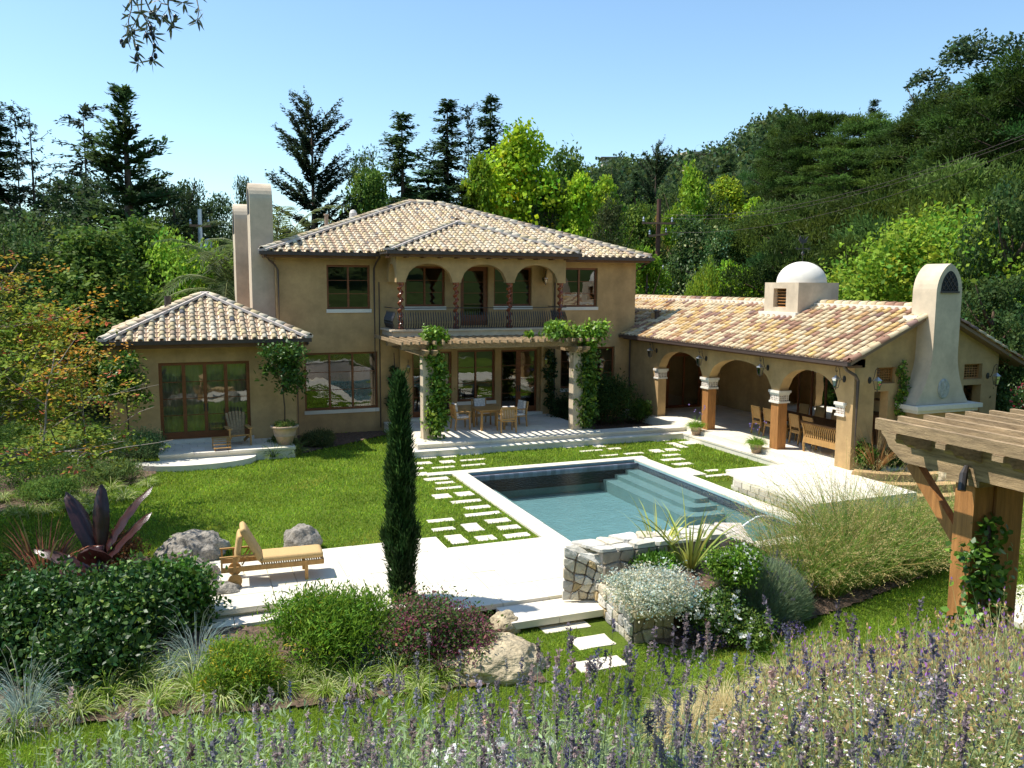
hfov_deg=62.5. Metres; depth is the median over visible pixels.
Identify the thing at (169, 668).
striped grass clump
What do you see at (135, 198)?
spruce tree
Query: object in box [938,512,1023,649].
climbing vine
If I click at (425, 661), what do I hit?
striped grass clump
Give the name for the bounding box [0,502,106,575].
flax
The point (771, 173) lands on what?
cypress tree
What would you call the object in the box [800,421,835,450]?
garden bench
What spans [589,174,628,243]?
sweetgum tree
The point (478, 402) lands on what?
armchair
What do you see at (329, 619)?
shrub
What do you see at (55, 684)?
striped grass clump
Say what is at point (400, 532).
italian cypress
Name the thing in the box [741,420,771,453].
potted flowers
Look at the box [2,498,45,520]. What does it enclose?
striped grass clump
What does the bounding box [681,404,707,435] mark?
potted flowers
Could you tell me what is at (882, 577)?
reed clump
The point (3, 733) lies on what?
striped grass clump
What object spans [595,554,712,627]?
shrub
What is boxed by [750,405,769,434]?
armchair
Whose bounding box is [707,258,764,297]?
leafy tree
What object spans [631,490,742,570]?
striped flax
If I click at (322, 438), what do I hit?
shrub
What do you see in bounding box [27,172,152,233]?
pine tree
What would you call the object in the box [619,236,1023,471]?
dining pavilion
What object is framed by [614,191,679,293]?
leafy tree
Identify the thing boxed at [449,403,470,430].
armchair
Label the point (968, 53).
pine tree
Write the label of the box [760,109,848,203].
cypress tree
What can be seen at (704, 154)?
hillside house
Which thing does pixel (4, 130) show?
conifer tree
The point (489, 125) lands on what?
redwood tree
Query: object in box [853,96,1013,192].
cypress tree
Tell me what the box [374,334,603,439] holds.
patio pergola
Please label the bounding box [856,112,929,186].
cypress tree
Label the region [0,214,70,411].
leafy tree
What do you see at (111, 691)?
striped grass clump
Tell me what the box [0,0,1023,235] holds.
sky
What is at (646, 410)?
shrub
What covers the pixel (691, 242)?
poplar tree
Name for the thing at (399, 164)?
redwood tree
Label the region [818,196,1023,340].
leafy tree
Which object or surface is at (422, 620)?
shrub
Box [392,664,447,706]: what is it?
striped grass clump
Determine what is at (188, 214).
pine tree
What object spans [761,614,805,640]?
shrub
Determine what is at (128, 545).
shrub
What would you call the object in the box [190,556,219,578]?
boulder
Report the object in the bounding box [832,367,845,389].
wall lantern
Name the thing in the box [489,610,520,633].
boulder
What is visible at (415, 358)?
door
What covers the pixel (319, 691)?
striped grass clump
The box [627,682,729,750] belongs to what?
straw fescue
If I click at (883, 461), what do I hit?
flax
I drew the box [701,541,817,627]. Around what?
lavender bush
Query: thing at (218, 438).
footstool
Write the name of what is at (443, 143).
redwood tree
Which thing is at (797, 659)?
straw fescue
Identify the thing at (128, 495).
striped grass clump
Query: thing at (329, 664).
striped grass clump
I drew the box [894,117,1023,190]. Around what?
cypress tree
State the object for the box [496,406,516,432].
armchair
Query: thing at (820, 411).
armchair
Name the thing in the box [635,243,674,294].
leafy tree
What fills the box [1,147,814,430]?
ground
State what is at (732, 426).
pavilion floor
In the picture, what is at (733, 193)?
sweetgum tree
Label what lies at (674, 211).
leafy tree
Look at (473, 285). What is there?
door
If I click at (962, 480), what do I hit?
spotlight
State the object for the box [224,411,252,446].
adirondack chair
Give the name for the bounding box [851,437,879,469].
shrub
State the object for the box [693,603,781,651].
shrub
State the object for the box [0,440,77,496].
shrub
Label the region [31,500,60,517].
striped grass clump
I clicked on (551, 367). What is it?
climbing vine
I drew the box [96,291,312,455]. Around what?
side wing
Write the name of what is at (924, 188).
cypress tree
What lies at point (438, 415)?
climbing vine
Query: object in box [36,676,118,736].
striped grass clump
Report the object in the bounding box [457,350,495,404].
window
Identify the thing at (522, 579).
pool terrace
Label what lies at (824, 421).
dining table
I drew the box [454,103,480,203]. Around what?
pine tree
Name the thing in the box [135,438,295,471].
wing terrace
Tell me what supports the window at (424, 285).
in the house at (343, 291)
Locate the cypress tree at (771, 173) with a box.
[735,125,804,207]
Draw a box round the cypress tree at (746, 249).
[673,197,798,295]
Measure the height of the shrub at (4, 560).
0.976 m
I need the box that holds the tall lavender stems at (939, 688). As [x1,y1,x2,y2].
[382,594,1023,767]
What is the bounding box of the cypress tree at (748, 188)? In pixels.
[740,151,794,209]
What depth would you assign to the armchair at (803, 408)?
29.91 m
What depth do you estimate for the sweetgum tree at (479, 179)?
52.33 m
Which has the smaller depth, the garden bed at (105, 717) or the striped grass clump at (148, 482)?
the garden bed at (105, 717)
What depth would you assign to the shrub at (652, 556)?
14.67 m
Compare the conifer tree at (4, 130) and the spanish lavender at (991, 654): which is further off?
the conifer tree at (4, 130)
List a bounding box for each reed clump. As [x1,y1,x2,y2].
[702,452,927,601]
[720,487,945,598]
[721,445,953,589]
[731,437,952,555]
[772,451,954,582]
[810,462,1021,575]
[812,458,954,539]
[869,470,1023,558]
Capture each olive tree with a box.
[119,0,205,71]
[582,190,642,288]
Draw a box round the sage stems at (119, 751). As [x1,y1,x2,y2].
[3,676,719,767]
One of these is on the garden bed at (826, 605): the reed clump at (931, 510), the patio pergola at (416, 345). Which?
the reed clump at (931, 510)
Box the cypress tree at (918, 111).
[858,80,1023,179]
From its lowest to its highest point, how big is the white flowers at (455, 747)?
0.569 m
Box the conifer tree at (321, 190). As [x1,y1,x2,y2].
[265,85,364,236]
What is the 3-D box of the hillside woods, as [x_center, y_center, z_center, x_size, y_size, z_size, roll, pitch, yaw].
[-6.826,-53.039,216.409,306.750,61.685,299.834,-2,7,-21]
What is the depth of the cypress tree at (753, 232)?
45.55 m
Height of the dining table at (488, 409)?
0.740 m
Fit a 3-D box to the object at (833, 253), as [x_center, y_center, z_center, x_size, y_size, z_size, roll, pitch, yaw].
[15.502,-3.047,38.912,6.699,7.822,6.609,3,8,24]
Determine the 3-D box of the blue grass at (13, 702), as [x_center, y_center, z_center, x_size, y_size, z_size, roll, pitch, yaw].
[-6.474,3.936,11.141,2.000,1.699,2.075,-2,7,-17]
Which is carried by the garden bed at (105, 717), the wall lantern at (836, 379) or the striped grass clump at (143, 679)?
the striped grass clump at (143, 679)
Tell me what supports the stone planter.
on the pool terrace at (522, 579)
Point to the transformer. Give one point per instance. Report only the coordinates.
(205, 243)
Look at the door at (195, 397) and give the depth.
27.49 m
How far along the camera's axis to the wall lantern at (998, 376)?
25.08 m
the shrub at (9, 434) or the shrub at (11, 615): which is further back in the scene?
the shrub at (9, 434)
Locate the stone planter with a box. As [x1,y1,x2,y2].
[562,523,752,643]
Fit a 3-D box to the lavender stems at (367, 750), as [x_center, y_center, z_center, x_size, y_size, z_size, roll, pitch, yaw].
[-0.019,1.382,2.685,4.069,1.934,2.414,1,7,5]
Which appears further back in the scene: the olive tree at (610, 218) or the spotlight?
the olive tree at (610, 218)
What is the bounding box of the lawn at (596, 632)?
[0,426,1023,767]
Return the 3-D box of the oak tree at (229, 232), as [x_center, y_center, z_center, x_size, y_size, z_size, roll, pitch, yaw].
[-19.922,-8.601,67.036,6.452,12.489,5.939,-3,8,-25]
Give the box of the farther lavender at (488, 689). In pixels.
[1,650,696,767]
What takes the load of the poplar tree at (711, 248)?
on the ground at (102, 419)
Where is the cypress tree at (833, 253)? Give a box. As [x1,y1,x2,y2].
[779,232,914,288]
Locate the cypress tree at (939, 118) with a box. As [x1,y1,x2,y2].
[913,63,1023,171]
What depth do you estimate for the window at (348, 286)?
30.69 m
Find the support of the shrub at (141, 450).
on the garden bed at (8, 489)
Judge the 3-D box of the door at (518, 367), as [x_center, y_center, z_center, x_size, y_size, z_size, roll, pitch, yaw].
[0.253,-0.086,33.563,1.550,2.580,0.130,-2,7,-21]
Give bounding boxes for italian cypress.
[376,368,424,603]
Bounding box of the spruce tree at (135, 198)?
[33,82,188,284]
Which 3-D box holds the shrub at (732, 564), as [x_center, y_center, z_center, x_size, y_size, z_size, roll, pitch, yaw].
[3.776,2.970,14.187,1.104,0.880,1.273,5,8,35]
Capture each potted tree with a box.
[88,349,156,456]
[253,336,310,444]
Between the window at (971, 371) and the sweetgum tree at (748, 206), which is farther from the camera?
the sweetgum tree at (748, 206)
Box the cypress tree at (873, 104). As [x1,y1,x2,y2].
[857,99,882,199]
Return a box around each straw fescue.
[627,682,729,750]
[667,670,762,735]
[739,650,789,706]
[766,637,838,670]
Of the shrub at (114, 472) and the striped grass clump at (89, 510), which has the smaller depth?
the striped grass clump at (89, 510)
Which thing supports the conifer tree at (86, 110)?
on the ground at (102, 419)
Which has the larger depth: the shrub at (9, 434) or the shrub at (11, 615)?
the shrub at (9, 434)
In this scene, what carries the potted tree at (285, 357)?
on the wing terrace at (195, 456)
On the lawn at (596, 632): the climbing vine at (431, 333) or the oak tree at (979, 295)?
the oak tree at (979, 295)
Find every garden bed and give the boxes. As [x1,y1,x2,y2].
[0,453,155,510]
[0,554,547,728]
[297,430,385,453]
[566,416,652,429]
[649,519,949,648]
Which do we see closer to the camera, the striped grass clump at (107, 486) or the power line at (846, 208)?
the striped grass clump at (107, 486)
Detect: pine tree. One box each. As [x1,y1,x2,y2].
[0,178,111,285]
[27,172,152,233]
[121,174,225,292]
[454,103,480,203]
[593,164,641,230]
[625,171,643,236]
[900,81,957,147]
[903,27,1023,158]
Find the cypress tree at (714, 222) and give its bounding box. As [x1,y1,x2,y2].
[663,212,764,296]
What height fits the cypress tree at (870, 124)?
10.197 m
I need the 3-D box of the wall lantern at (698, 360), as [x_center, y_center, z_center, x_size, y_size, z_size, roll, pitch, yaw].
[6.746,-0.942,29.972,0.388,0.689,0.172,-2,7,-21]
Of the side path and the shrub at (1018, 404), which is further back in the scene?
the shrub at (1018, 404)
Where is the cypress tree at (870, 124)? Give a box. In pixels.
[819,116,923,190]
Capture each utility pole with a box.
[189,209,210,274]
[636,199,675,294]
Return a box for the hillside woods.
[9,103,884,260]
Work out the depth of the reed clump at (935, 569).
16.23 m
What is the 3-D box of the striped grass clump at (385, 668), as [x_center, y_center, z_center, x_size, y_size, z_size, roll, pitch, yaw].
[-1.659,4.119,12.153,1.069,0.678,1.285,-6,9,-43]
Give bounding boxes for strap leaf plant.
[256,439,292,459]
[281,435,316,457]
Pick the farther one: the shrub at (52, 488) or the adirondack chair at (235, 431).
the adirondack chair at (235, 431)
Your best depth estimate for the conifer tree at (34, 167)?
52.85 m
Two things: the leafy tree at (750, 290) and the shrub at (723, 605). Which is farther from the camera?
the leafy tree at (750, 290)
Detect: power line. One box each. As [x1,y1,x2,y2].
[662,139,1021,218]
[662,148,1023,232]
[668,135,1022,215]
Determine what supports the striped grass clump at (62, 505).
on the lawn at (596, 632)
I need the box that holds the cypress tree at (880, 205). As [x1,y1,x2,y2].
[817,160,948,253]
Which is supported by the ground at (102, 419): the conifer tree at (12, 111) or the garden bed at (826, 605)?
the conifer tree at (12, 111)
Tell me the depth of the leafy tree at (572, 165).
67.58 m
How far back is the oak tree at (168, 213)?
66.00 m
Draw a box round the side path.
[1014,584,1023,628]
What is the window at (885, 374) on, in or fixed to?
in the dining pavilion
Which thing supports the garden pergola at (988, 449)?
on the lawn at (596, 632)
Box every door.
[158,361,250,439]
[412,351,450,417]
[460,267,487,325]
[501,349,536,411]
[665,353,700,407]
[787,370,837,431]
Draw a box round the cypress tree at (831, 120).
[771,109,884,198]
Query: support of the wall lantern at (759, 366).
attached to the dining pavilion
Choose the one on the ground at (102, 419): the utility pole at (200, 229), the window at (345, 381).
the utility pole at (200, 229)
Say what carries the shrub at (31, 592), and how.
on the garden bed at (105, 717)
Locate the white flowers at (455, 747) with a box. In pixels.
[357,703,561,767]
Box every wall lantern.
[647,342,657,356]
[696,349,706,365]
[757,357,768,376]
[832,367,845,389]
[868,367,881,391]
[986,365,1000,386]
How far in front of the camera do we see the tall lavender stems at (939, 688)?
2.00 m
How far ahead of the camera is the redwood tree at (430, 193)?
53.22 m
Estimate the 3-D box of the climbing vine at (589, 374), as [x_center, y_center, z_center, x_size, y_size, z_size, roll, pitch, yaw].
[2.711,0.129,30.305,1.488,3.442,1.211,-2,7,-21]
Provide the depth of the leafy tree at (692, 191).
62.32 m
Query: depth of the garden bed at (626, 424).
33.17 m
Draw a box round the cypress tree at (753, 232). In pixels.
[716,190,850,279]
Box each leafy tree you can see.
[0,204,103,394]
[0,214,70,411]
[0,215,186,413]
[58,205,196,392]
[110,226,233,318]
[185,239,232,287]
[526,175,575,230]
[536,135,597,220]
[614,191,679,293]
[634,196,669,292]
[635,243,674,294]
[654,202,685,287]
[664,158,709,248]
[684,255,718,296]
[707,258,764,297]
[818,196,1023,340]
[846,260,905,297]
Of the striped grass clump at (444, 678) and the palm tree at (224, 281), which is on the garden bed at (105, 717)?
the striped grass clump at (444, 678)
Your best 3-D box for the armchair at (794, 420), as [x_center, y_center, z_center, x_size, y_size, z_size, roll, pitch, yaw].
[9.416,1.467,27.654,0.540,1.007,0.460,-2,7,-21]
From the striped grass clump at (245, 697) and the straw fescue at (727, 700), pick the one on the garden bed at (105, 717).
the striped grass clump at (245, 697)
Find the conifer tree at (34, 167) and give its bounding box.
[0,100,63,215]
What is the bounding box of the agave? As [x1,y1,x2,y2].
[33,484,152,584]
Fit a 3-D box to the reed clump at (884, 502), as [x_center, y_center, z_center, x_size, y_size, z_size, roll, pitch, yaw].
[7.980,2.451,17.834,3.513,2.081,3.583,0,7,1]
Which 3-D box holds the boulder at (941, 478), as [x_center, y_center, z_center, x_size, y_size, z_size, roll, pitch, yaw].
[11.820,2.555,23.016,0.625,0.500,0.506,-2,7,-21]
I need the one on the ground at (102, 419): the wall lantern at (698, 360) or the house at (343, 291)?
the house at (343, 291)
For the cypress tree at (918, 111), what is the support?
on the ground at (102, 419)
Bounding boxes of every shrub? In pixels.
[0,407,47,456]
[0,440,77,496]
[0,549,31,583]
[0,549,106,682]
[0,580,176,702]
[0,589,53,683]
[11,471,88,505]
[23,535,204,662]
[36,429,124,476]
[69,456,148,487]
[87,525,150,567]
[98,422,173,464]
[129,549,231,641]
[184,624,292,699]
[246,575,408,682]
[264,434,301,444]
[299,427,336,447]
[361,580,507,676]
[428,621,507,682]
[546,395,568,419]
[556,364,647,426]
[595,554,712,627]
[625,395,652,423]
[628,547,681,572]
[677,580,752,644]
[678,621,728,650]
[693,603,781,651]
[699,536,772,596]
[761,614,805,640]
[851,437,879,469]
[997,377,1023,411]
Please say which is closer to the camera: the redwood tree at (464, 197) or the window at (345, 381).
the window at (345, 381)
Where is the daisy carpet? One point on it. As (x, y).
(981, 759)
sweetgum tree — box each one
[458,151,503,216]
[466,116,575,234]
[553,170,608,240]
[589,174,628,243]
[704,174,748,227]
[737,196,764,267]
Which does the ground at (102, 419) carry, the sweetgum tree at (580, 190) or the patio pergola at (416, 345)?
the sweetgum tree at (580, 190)
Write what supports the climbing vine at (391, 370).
attached to the house at (343, 291)
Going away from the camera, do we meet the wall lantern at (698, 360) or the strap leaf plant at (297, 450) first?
the strap leaf plant at (297, 450)
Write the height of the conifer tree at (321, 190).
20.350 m
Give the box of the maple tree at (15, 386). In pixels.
[0,250,170,485]
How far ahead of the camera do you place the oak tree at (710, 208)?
68.30 m
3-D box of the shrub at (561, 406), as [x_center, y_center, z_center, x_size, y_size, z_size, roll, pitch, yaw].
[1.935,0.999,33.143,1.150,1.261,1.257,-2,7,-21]
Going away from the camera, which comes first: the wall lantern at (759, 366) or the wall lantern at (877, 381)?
the wall lantern at (877, 381)
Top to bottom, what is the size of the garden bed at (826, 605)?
0.230 m
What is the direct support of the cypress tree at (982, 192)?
on the ground at (102, 419)
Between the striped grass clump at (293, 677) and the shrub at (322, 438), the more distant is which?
the shrub at (322, 438)
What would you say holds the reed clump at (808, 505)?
on the garden bed at (826, 605)
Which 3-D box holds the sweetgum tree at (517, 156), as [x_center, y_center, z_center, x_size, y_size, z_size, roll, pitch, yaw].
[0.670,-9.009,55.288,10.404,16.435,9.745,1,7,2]
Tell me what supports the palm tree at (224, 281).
on the ground at (102, 419)
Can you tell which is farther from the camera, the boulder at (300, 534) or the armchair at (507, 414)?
the armchair at (507, 414)
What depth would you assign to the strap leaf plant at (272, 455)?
26.48 m
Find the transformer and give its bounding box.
[204,239,212,249]
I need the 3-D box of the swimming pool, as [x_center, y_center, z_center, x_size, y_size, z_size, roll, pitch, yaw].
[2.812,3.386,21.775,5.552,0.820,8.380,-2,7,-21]
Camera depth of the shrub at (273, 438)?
27.65 m
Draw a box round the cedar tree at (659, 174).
[637,135,675,215]
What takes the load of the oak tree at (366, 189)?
on the ground at (102, 419)
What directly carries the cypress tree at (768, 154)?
on the ground at (102, 419)
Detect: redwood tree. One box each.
[365,110,439,204]
[384,168,459,202]
[417,98,476,203]
[450,184,480,208]
[462,92,517,204]
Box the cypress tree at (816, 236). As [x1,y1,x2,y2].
[780,187,910,253]
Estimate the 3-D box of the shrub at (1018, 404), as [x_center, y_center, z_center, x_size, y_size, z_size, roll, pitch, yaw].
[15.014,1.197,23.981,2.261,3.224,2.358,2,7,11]
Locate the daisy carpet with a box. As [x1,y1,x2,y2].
[636,662,1023,767]
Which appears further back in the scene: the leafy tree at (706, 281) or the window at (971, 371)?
the leafy tree at (706, 281)
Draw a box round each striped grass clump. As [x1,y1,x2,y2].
[0,485,18,503]
[0,500,25,515]
[0,700,50,750]
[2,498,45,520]
[22,669,93,715]
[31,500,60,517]
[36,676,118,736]
[52,490,90,512]
[61,666,152,720]
[71,485,96,503]
[83,498,111,514]
[93,476,127,492]
[104,648,184,699]
[108,482,142,502]
[112,672,192,726]
[134,648,202,686]
[135,471,161,487]
[151,651,221,709]
[182,668,255,723]
[220,674,296,712]
[249,665,315,711]
[277,647,338,689]
[284,646,350,685]
[299,661,356,706]
[316,652,386,707]
[361,647,434,697]
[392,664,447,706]
[405,637,449,681]
[407,646,472,693]
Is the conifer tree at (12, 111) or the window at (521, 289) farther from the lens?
the conifer tree at (12, 111)
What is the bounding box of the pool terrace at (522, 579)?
[182,456,823,632]
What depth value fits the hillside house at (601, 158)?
287.11 m
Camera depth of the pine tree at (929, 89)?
73.65 m
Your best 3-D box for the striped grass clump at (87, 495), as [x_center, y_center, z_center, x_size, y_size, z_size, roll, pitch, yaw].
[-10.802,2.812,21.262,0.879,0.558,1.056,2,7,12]
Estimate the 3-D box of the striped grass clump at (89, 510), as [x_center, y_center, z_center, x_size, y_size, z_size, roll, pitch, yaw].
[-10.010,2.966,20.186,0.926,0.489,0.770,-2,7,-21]
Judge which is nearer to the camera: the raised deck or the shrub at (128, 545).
the shrub at (128, 545)
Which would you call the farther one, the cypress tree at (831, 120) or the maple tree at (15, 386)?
the cypress tree at (831, 120)
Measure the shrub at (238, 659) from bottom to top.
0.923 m
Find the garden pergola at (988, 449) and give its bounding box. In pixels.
[875,409,1023,647]
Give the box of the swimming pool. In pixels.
[470,460,793,541]
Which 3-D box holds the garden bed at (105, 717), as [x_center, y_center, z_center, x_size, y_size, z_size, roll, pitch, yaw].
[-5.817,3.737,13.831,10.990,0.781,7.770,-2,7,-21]
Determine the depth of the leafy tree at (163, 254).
37.89 m
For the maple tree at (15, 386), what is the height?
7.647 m
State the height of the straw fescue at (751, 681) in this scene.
0.897 m
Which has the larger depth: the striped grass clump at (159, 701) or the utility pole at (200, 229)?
the utility pole at (200, 229)
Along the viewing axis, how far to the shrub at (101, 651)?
11.84 m
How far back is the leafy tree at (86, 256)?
34.41 m
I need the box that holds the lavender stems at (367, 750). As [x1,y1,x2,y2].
[55,612,1012,767]
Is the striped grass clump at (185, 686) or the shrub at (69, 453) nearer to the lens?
the striped grass clump at (185, 686)
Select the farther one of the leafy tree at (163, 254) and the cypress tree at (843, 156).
the cypress tree at (843, 156)
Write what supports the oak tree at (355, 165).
on the ground at (102, 419)
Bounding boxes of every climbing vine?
[384,355,398,407]
[418,323,451,349]
[419,346,455,440]
[523,315,613,352]
[540,347,559,410]
[571,342,604,428]
[879,359,911,467]
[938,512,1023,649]
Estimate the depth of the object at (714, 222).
48.82 m
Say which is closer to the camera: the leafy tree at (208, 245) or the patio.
the patio
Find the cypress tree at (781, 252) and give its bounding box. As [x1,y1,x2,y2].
[713,228,849,297]
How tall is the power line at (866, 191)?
1.625 m
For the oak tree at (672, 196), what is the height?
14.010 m
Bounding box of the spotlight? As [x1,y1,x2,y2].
[957,465,968,491]
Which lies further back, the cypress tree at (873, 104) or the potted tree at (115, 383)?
the cypress tree at (873, 104)
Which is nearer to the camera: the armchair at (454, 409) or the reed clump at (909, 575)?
the reed clump at (909, 575)
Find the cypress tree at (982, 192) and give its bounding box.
[886,154,1023,321]
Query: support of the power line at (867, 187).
attached to the utility pole at (658, 223)
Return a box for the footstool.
[211,436,231,450]
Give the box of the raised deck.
[726,462,916,517]
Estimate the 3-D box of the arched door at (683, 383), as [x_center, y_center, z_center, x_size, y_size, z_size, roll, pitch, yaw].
[7.243,-0.154,35.619,1.700,2.300,0.070,-2,7,-21]
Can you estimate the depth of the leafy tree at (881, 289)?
34.19 m
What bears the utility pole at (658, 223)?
on the ground at (102, 419)
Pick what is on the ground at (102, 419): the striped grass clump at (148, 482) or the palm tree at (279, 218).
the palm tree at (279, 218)
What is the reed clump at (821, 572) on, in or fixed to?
on the garden bed at (826, 605)
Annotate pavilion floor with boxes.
[625,405,903,473]
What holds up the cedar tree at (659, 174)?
on the ground at (102, 419)
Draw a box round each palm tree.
[148,239,277,308]
[178,204,349,298]
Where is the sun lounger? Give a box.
[219,521,323,584]
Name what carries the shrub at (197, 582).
on the garden bed at (105, 717)
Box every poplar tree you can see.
[654,207,740,295]
[678,221,752,295]
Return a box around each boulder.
[153,529,230,564]
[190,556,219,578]
[210,580,241,594]
[283,523,322,546]
[434,632,548,685]
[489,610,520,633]
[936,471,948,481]
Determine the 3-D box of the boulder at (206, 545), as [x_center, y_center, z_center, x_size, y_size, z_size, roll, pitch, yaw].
[-6.431,3.290,16.996,1.530,0.671,1.117,-4,8,-33]
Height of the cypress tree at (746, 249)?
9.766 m
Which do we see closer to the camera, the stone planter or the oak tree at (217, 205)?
the stone planter
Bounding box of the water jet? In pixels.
[743,515,776,526]
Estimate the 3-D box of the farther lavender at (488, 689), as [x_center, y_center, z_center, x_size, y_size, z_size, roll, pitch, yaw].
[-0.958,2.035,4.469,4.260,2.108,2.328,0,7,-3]
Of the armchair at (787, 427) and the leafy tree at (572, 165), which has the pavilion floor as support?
the armchair at (787, 427)
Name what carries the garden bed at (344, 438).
on the lawn at (596, 632)
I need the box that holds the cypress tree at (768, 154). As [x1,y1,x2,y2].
[747,113,818,204]
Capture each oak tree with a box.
[146,177,231,253]
[199,192,233,254]
[225,197,291,264]
[228,174,251,239]
[334,144,387,218]
[339,156,397,217]
[641,182,683,245]
[669,184,733,246]
[942,171,1023,402]
[960,272,1023,412]
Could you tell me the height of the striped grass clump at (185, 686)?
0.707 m
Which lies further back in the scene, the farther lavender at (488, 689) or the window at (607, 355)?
the window at (607, 355)
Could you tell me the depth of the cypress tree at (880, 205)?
40.93 m
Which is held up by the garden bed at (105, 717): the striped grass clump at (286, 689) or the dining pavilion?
the striped grass clump at (286, 689)
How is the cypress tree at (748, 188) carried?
on the ground at (102, 419)
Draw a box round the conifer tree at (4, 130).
[0,109,35,359]
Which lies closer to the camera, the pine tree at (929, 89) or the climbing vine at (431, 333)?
the climbing vine at (431, 333)
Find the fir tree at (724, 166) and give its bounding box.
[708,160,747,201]
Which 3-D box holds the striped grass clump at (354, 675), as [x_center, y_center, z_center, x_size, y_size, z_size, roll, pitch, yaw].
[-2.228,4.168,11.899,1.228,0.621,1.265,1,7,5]
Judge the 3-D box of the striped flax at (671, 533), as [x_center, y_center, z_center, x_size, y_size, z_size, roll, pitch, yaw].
[2.695,2.583,15.292,1.262,1.288,1.801,-1,7,-14]
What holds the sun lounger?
on the pool terrace at (522, 579)
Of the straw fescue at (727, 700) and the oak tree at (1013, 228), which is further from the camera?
the oak tree at (1013, 228)
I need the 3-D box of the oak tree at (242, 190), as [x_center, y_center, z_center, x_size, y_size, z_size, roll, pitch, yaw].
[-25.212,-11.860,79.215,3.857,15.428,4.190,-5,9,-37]
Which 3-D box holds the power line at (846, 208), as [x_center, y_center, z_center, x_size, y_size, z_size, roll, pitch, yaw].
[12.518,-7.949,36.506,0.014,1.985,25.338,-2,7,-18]
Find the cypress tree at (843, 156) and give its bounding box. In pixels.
[773,146,904,206]
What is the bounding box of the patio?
[384,414,792,465]
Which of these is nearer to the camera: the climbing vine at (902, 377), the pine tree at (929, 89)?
the climbing vine at (902, 377)
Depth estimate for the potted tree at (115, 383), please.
25.38 m
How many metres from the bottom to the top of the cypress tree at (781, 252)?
8.198 m
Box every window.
[304,351,378,414]
[326,265,371,312]
[405,266,445,309]
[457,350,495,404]
[493,268,532,309]
[560,347,613,391]
[561,268,597,309]
[876,367,892,382]
[964,364,978,378]
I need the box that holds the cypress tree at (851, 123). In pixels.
[791,107,908,198]
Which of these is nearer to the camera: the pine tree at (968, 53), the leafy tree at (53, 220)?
the leafy tree at (53, 220)
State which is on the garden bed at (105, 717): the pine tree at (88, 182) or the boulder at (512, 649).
the boulder at (512, 649)
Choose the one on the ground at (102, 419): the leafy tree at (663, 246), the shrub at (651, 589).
the leafy tree at (663, 246)
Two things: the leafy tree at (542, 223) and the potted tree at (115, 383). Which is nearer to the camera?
the potted tree at (115, 383)
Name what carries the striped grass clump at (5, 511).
on the garden bed at (8, 489)
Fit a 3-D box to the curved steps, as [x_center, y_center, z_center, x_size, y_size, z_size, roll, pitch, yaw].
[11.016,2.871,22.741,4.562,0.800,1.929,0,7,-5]
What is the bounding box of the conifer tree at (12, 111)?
[0,101,47,213]
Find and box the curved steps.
[852,469,955,501]
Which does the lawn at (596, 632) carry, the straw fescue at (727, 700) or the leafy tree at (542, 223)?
the straw fescue at (727, 700)
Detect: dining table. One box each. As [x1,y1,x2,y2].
[471,405,504,430]
[760,410,835,448]
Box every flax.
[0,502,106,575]
[619,493,697,548]
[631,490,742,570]
[853,422,896,470]
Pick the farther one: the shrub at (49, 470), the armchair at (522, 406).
the armchair at (522, 406)
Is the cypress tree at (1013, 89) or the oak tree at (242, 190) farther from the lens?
the oak tree at (242, 190)
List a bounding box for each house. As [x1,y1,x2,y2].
[232,183,654,435]
[600,157,617,166]
[671,151,715,170]
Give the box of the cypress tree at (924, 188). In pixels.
[819,149,1023,267]
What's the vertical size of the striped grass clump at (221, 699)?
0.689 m
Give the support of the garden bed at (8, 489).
on the lawn at (596, 632)
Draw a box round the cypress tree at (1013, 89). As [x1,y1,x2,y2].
[919,45,1023,177]
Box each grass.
[0,618,94,746]
[131,603,237,693]
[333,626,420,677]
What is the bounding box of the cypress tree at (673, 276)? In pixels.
[642,244,703,294]
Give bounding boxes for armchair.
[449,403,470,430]
[471,398,490,425]
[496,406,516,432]
[506,400,528,427]
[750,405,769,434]
[762,407,770,435]
[786,423,796,440]
[788,403,809,431]
[788,413,809,444]
[802,416,824,448]
[812,406,825,435]
[820,409,836,436]
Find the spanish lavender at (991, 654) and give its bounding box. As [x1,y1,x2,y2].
[702,577,1023,767]
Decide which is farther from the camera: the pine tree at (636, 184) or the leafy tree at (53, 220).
the pine tree at (636, 184)
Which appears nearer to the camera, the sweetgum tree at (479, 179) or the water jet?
the water jet
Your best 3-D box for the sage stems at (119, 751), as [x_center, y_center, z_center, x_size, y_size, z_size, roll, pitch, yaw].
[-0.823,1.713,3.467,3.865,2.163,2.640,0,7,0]
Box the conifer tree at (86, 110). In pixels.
[45,102,118,228]

